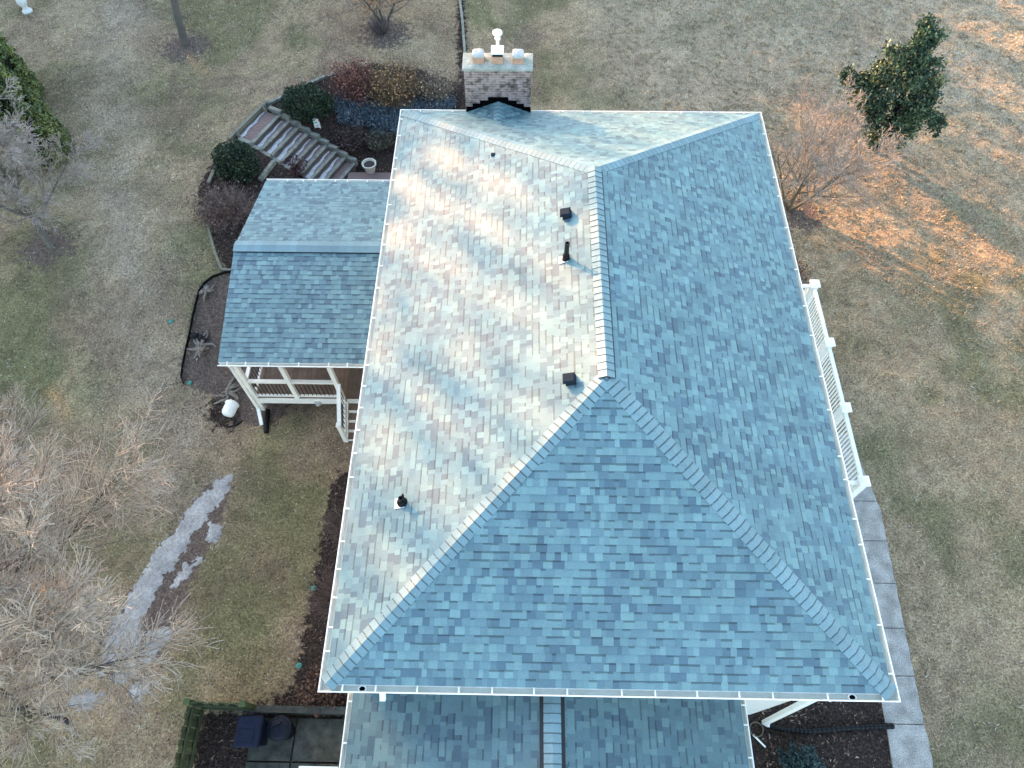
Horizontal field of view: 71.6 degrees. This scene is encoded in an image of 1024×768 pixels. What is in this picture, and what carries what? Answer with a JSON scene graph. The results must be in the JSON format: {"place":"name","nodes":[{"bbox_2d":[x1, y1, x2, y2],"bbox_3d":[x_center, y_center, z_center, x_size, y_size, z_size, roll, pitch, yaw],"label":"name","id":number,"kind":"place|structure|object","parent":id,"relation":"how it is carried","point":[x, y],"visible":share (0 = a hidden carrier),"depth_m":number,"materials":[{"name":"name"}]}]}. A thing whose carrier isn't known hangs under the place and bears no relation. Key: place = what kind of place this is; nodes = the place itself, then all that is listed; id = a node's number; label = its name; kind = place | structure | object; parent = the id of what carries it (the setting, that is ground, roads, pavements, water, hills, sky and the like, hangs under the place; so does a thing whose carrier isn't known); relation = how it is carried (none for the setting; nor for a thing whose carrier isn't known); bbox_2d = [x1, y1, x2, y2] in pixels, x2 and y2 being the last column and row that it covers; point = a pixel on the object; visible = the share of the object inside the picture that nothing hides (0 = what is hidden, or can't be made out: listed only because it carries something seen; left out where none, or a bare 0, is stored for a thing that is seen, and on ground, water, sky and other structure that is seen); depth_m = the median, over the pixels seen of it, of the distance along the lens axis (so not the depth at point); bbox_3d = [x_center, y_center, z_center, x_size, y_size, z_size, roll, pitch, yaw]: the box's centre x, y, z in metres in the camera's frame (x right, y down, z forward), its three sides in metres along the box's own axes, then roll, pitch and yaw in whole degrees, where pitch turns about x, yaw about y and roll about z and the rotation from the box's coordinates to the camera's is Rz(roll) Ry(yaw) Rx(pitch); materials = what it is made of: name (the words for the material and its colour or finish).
{"place":"outdoors","nodes":[
{"label":"outdoors","id":0,"kind":"place"},
{"bbox_2d":[347,172,390,179],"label":"patio","id":1,"kind":"structure","parent":0,"point":[372,176],"depth_m":26.45,"materials":[{"name":"brick"}]},
{"bbox_2d":[362,158,375,173],"bbox_3d":[-5.297,-8.087,26.442,0.540,0.370,0.540,1,60,1],"label":"planter pot","id":2,"kind":"object","parent":1,"relation":"on","point":[368,164],"visible":1,"depth_m":26.35,"materials":[{"name":"white ceramic"}]},
{"bbox_2d":[0,0,1023,767],"bbox_3d":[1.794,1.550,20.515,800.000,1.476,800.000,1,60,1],"label":"ground","id":3,"kind":"structure","parent":0,"point":[210,320],"depth_m":22.62,"materials":[{"name":"plant"}]},
{"bbox_2d":[0,33,44,98],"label":"arborvitae","id":4,"kind":"object","parent":3,"relation":"on","point":[12,61],"visible":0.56,"depth_m":25.95,"materials":[{"name":"green plant"}]},
{"bbox_2d":[15,0,32,14],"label":"garden urn","id":5,"kind":"object","parent":3,"relation":"on","point":[26,10],"visible":1,"depth_m":29.50,"materials":[{"name":"white stone"}]},
{"bbox_2d":[0,61,75,175],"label":"arborvitae","id":6,"kind":"object","parent":3,"relation":"on","point":[45,120],"visible":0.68,"depth_m":24.03,"materials":[{"name":"green plant"}]},
{"bbox_2d":[0,75,111,248],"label":"bare tree","id":7,"kind":"object","parent":3,"relation":"on","point":[16,196],"visible":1,"depth_m":21.23,"materials":[{"name":"grey plant"}]},
{"bbox_2d":[0,606,128,693],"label":"bare sapling","id":8,"kind":"object","parent":3,"relation":"on","point":[80,662],"visible":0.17,"depth_m":16.67,"materials":[{"name":"brown plant"}]},
{"bbox_2d":[0,373,178,728],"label":"bare tree","id":9,"kind":"object","parent":3,"relation":"on","point":[89,505],"visible":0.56,"depth_m":14.76,"materials":[{"name":"beige plant"}]},
{"bbox_2d":[0,400,222,767],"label":"bare tree","id":10,"kind":"object","parent":3,"relation":"on","point":[53,597],"visible":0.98,"depth_m":12.56,"materials":[{"name":"beige plant"}]},
{"bbox_2d":[68,474,232,710],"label":"snow","id":11,"kind":"structure","parent":3,"relation":"on","point":[164,559],"depth_m":19.14,"materials":[{"name":"white snow"}]},
{"bbox_2d":[170,0,188,45],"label":"shade tree","id":12,"kind":"object","parent":3,"relation":"on","point":[182,33],"visible":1,"depth_m":27.80,"materials":[{"name":"brown plant"}]},
{"bbox_2d":[189,332,207,340],"bbox_3d":[-9.908,-1.495,22.406,0.617,0.120,0.244,16,61,9],"label":"landscape fabric","id":13,"kind":"object","parent":3,"relation":"on","point":[194,335],"visible":1,"depth_m":22.38,"materials":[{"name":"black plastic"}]},
{"bbox_2d":[182,329,216,358],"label":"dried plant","id":14,"kind":"object","parent":3,"relation":"on","point":[200,348],"visible":1,"depth_m":22.35,"materials":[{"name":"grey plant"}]},
{"bbox_2d":[180,270,230,384],"bbox_3d":[-9.906,-1.945,22.514,0.917,1.210,3.873,18,62,10],"label":"garden edging","id":15,"kind":"object","parent":3,"relation":"on","point":[194,309],"visible":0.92,"depth_m":22.53,"materials":[{"name":"black plastic"}]},
{"bbox_2d":[199,283,214,300],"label":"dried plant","id":16,"kind":"object","parent":3,"relation":"on","point":[205,289],"visible":1,"depth_m":22.68,"materials":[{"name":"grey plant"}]},
{"bbox_2d":[172,698,255,767],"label":"wood fence","id":17,"kind":"object","parent":3,"relation":"on","point":[187,747],"visible":0.98,"depth_m":16.61,"materials":[{"name":"green wood"}]},
{"bbox_2d":[207,153,228,183],"bbox_3d":[-10.398,-7.673,25.090,0.211,0.120,1.632,12,61,7],"label":"timber edging","id":18,"kind":"object","parent":3,"relation":"on","point":[211,175],"visible":0.43,"depth_m":24.79,"materials":[{"name":"grey wood"}]},
{"bbox_2d":[206,227,230,271],"bbox_3d":[-9.688,-4.356,23.244,0.349,0.218,2.075,-28,64,-15],"label":"timber edging","id":19,"kind":"object","parent":3,"relation":"on","point":[215,252],"visible":0.88,"depth_m":23.11,"materials":[{"name":"grey wood"}]},
{"bbox_2d":[181,174,257,232],"bbox_3d":[-9.636,-6.010,23.669,2.650,1.012,2.494,1,60,1],"label":"shrub","id":20,"kind":"object","parent":3,"relation":"on","point":[232,203],"visible":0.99,"depth_m":23.70,"materials":[{"name":"brown plant"}]},
{"bbox_2d":[209,376,240,403],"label":"shrub","id":21,"kind":"object","parent":3,"relation":"on","point":[228,392],"visible":0.96,"depth_m":21.78,"materials":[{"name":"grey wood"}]},
{"bbox_2d":[210,408,242,427],"bbox_3d":[-8.688,1.076,21.399,1.151,0.116,0.357,18,62,11],"label":"garden edging","id":22,"kind":"object","parent":3,"relation":"on","point":[241,421],"visible":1,"depth_m":21.30,"materials":[{"name":"black plastic"}]},
{"bbox_2d":[222,399,238,417],"bbox_3d":[-8.516,0.739,21.445,0.439,0.436,0.510,12,61,7],"label":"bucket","id":23,"kind":"object","parent":3,"relation":"on","point":[230,407],"visible":1,"depth_m":21.32,"materials":[{"name":"white plastic"}]},
{"bbox_2d":[210,138,260,183],"bbox_3d":[-9.502,-7.691,24.573,1.747,1.571,1.595,1,60,1],"label":"boxwood","id":24,"kind":"object","parent":3,"relation":"on","point":[244,157],"visible":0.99,"depth_m":24.21,"materials":[{"name":"green plant"}]},
{"bbox_2d":[258,160,275,181],"bbox_3d":[-8.697,-7.572,25.212,0.140,0.244,1.080,14,61,8],"label":"timber edging","id":25,"kind":"object","parent":3,"relation":"on","point":[266,170],"visible":1,"depth_m":25.15,"materials":[{"name":"grey wood"}]},
{"bbox_2d":[264,409,269,433],"bbox_3d":[-7.353,1.112,21.311,0.147,0.182,0.760,-5,60,-2],"label":"drain pipe","id":26,"kind":"object","parent":3,"relation":"on","point":[266,421],"visible":1,"depth_m":21.26,"materials":[{"name":"black plastic"}]},
{"bbox_2d":[227,100,357,178],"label":"garden stairs","id":27,"kind":"structure","parent":3,"relation":"on","point":[276,137],"depth_m":26.32,"materials":[{"name":"grey wood"}]},
{"bbox_2d":[245,718,344,767],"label":"concrete pad","id":28,"kind":"object","parent":3,"relation":"on","point":[318,740],"visible":0.53,"depth_m":16.95,"materials":[{"name":"grey concrete"}]},
{"bbox_2d":[233,711,270,747],"bbox_3d":[-6.054,8.159,16.696,0.580,0.978,0.756,1,60,1],"label":"wheelie bin","id":29,"kind":"object","parent":28,"relation":"on","point":[251,732],"visible":0.84,"depth_m":16.30,"materials":[{"name":"blue plastic"}]},
{"bbox_2d":[266,715,294,741],"bbox_3d":[-5.433,8.171,16.781,0.570,0.812,0.566,1,60,1],"label":"round trash can","id":30,"kind":"object","parent":28,"relation":"on","point":[280,728],"visible":1,"depth_m":16.49,"materials":[{"name":"grey plastic"}]},
{"bbox_2d":[299,766,337,767],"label":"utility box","id":31,"kind":"object","parent":28,"relation":"on","point":[316,767],"visible":1,"depth_m":16.11,"materials":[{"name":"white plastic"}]},
{"bbox_2d":[282,154,307,177],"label":"red groundcover","id":32,"kind":"object","parent":3,"relation":"on","point":[299,168],"visible":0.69,"depth_m":25.87,"materials":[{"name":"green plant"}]},
{"bbox_2d":[253,705,345,715],"bbox_3d":[-4.649,7.928,17.234,3.150,0.335,0.170,1,60,1],"label":"timber border","id":33,"kind":"object","parent":3,"relation":"on","point":[278,709],"visible":0.54,"depth_m":17.10,"materials":[{"name":"grey wood"}]},
{"bbox_2d":[217,179,389,441],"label":"covered deck","id":34,"kind":"structure","parent":3,"relation":"on","point":[301,290],"depth_m":19.82,"materials":[{"name":"grey"}]},
{"bbox_2d":[267,72,340,105],"bbox_3d":[-7.972,-11.359,27.190,3.128,0.140,0.305,-31,64,-17],"label":"timber edging","id":35,"kind":"object","parent":3,"relation":"on","point":[277,99],"visible":0.45,"depth_m":27.26,"materials":[{"name":"grey wood"}]},
{"bbox_2d":[278,81,335,122],"bbox_3d":[-7.657,-10.395,26.334,1.864,1.332,1.696,34,66,18],"label":"boxwood","id":36,"kind":"object","parent":3,"relation":"on","point":[294,100],"visible":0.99,"depth_m":26.03,"materials":[{"name":"green plant"}]},
{"bbox_2d":[312,118,320,130],"bbox_3d":[-7.235,-9.626,26.376,0.267,0.568,0.065,5,60,3],"label":"garden flag","id":37,"kind":"object","parent":3,"relation":"on","point":[316,123],"visible":1,"depth_m":26.31,"materials":[{"name":"white fabric"}]},
{"bbox_2d":[300,561,334,624],"bbox_3d":[-4.662,5.463,18.373,1.933,0.908,1.725,38,67,20],"label":"bare shrub","id":38,"kind":"object","parent":3,"relation":"on","point":[325,603],"visible":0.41,"depth_m":18.46,"materials":[{"name":"brown plant"}]},
{"bbox_2d":[293,663,346,718],"bbox_3d":[-4.569,7.383,17.433,1.381,0.681,1.550,23,63,13],"label":"rusty shrub","id":39,"kind":"object","parent":3,"relation":"on","point":[313,684],"visible":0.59,"depth_m":17.29,"materials":[{"name":"brown plant"}]},
{"bbox_2d":[312,493,344,554],"bbox_3d":[-4.511,3.759,19.366,1.776,1.005,1.717,-33,65,-17],"label":"bare shrub","id":40,"kind":"object","parent":3,"relation":"on","point":[339,521],"visible":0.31,"depth_m":19.39,"materials":[{"name":"brown plant"}]},
{"bbox_2d":[315,53,383,106],"bbox_3d":[-6.074,-11.410,26.675,2.502,1.611,2.563,39,67,20],"label":"red shrub","id":41,"kind":"object","parent":3,"relation":"on","point":[357,76],"visible":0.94,"depth_m":26.51,"materials":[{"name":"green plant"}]},
{"bbox_2d":[327,86,371,128],"bbox_3d":[-6.181,-10.651,27.123,1.776,1.008,1.884,1,60,1],"label":"creeping juniper","id":42,"kind":"object","parent":3,"relation":"on","point":[361,109],"visible":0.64,"depth_m":26.97,"materials":[{"name":"blue plant"}]},
{"bbox_2d":[332,119,372,151],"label":"dark shrub","id":43,"kind":"object","parent":3,"relation":"on","point":[352,138],"visible":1,"depth_m":26.68,"materials":[{"name":"brown plant"}]},
{"bbox_2d":[362,126,395,153],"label":"grey shrub","id":44,"kind":"object","parent":3,"relation":"on","point":[379,143],"visible":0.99,"depth_m":26.90,"materials":[{"name":"green plant"}]},
{"bbox_2d":[366,9,392,35],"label":"bare shrub","id":45,"kind":"object","parent":3,"relation":"on","point":[383,29],"visible":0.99,"depth_m":28.60,"materials":[{"name":"brown plant"}]},
{"bbox_2d":[331,0,427,26],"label":"ornamental tree","id":46,"kind":"object","parent":3,"relation":"on","point":[377,4],"visible":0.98,"depth_m":28.03,"materials":[{"name":"brown plant"}]},
{"bbox_2d":[363,99,400,137],"bbox_3d":[-4.888,-10.132,27.171,1.792,0.985,1.607,1,60,1],"label":"creeping juniper","id":47,"kind":"object","parent":3,"relation":"on","point":[388,119],"visible":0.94,"depth_m":27.10,"materials":[{"name":"blue plant"}]},
{"bbox_2d":[358,51,429,109],"bbox_3d":[-4.435,-11.253,26.659,2.968,1.927,2.748,-31,64,-16],"label":"tawny shrub","id":48,"kind":"object","parent":3,"relation":"on","point":[395,83],"visible":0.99,"depth_m":26.53,"materials":[{"name":"brown plant"}]},
{"bbox_2d":[391,92,455,114],"bbox_3d":[-3.375,-10.661,27.138,2.660,0.781,1.099,1,60,1],"label":"creeping juniper","id":49,"kind":"object","parent":3,"relation":"on","point":[441,103],"visible":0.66,"depth_m":27.05,"materials":[{"name":"plant"}]},
{"bbox_2d":[414,68,460,105],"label":"pale shrub","id":50,"kind":"object","parent":3,"relation":"on","point":[442,90],"visible":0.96,"depth_m":26.77,"materials":[{"name":"brown plant"}]},
{"bbox_2d":[459,0,465,52],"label":"timber edging","id":51,"kind":"object","parent":3,"relation":"on","point":[462,24],"visible":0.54,"depth_m":28.91,"materials":[{"name":"grey wood"}]},
{"bbox_2d":[13,0,1023,767],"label":"leaf litter","id":52,"kind":"object","parent":3,"relation":"on","point":[347,472],"visible":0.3,"depth_m":19.59,"materials":[{"name":"brown plant"}]},
{"bbox_2d":[318,29,900,767],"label":"house","id":53,"kind":"structure","parent":3,"relation":"on","point":[598,509],"depth_m":13.25,"materials":[{"name":"grey"}]},
{"bbox_2d":[749,722,763,736],"bbox_3d":[5.891,8.323,17.107,0.343,0.048,0.340,1,60,1],"label":"garden hose","id":54,"kind":"object","parent":3,"relation":"on","point":[761,726],"visible":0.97,"depth_m":17.11,"materials":[{"name":"grey rubber"}]},
{"bbox_2d":[776,741,826,767],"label":"blue spruce shrub","id":55,"kind":"object","parent":3,"relation":"on","point":[804,758],"visible":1,"depth_m":16.42,"materials":[{"name":"green plant"}]},
{"bbox_2d":[795,252,816,282],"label":"rust shrub","id":56,"kind":"object","parent":3,"relation":"on","point":[799,268],"visible":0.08,"depth_m":23.56,"materials":[{"name":"brown plant"}]},
{"bbox_2d":[604,0,1023,422],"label":"grass tufts","id":57,"kind":"object","parent":3,"relation":"on","point":[701,20],"visible":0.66,"depth_m":28.69,"materials":[{"name":"beige plant"}]},
{"bbox_2d":[767,723,894,733],"bbox_3d":[7.668,8.282,17.063,3.017,0.191,0.248,0,60,0],"label":"corrugated pipe","id":58,"kind":"object","parent":3,"relation":"on","point":[835,728],"visible":0.99,"depth_m":17.03,"materials":[{"name":"black plastic"}]},
{"bbox_2d":[802,279,870,497],"bbox_3d":[7.504,0.667,20.409,3.360,2.235,7.610,1,60,1],"label":"side porch","id":59,"kind":"object","parent":3,"relation":"on","point":[861,482],"visible":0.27,"depth_m":19.86,"materials":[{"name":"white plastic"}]},
{"bbox_2d":[765,71,922,211],"bbox_3d":[10.198,-7.162,23.539,4.926,4.706,6.060,29,64,16],"label":"multi stem tree","id":60,"kind":"object","parent":3,"relation":"on","point":[834,167],"visible":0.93,"depth_m":23.26,"materials":[{"name":"brown plant"}]},
{"bbox_2d":[838,434,932,767],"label":"walkway","id":61,"kind":"structure","parent":3,"relation":"on","point":[909,747],"depth_m":18.07,"materials":[{"name":"concrete"}]},
{"bbox_2d":[837,11,950,155],"bbox_3d":[13.637,-10.348,24.844,4.142,5.562,2.611,1,60,1],"label":"holly tree","id":62,"kind":"object","parent":3,"relation":"on","point":[897,72],"visible":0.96,"depth_m":24.75,"materials":[{"name":"green plant"}]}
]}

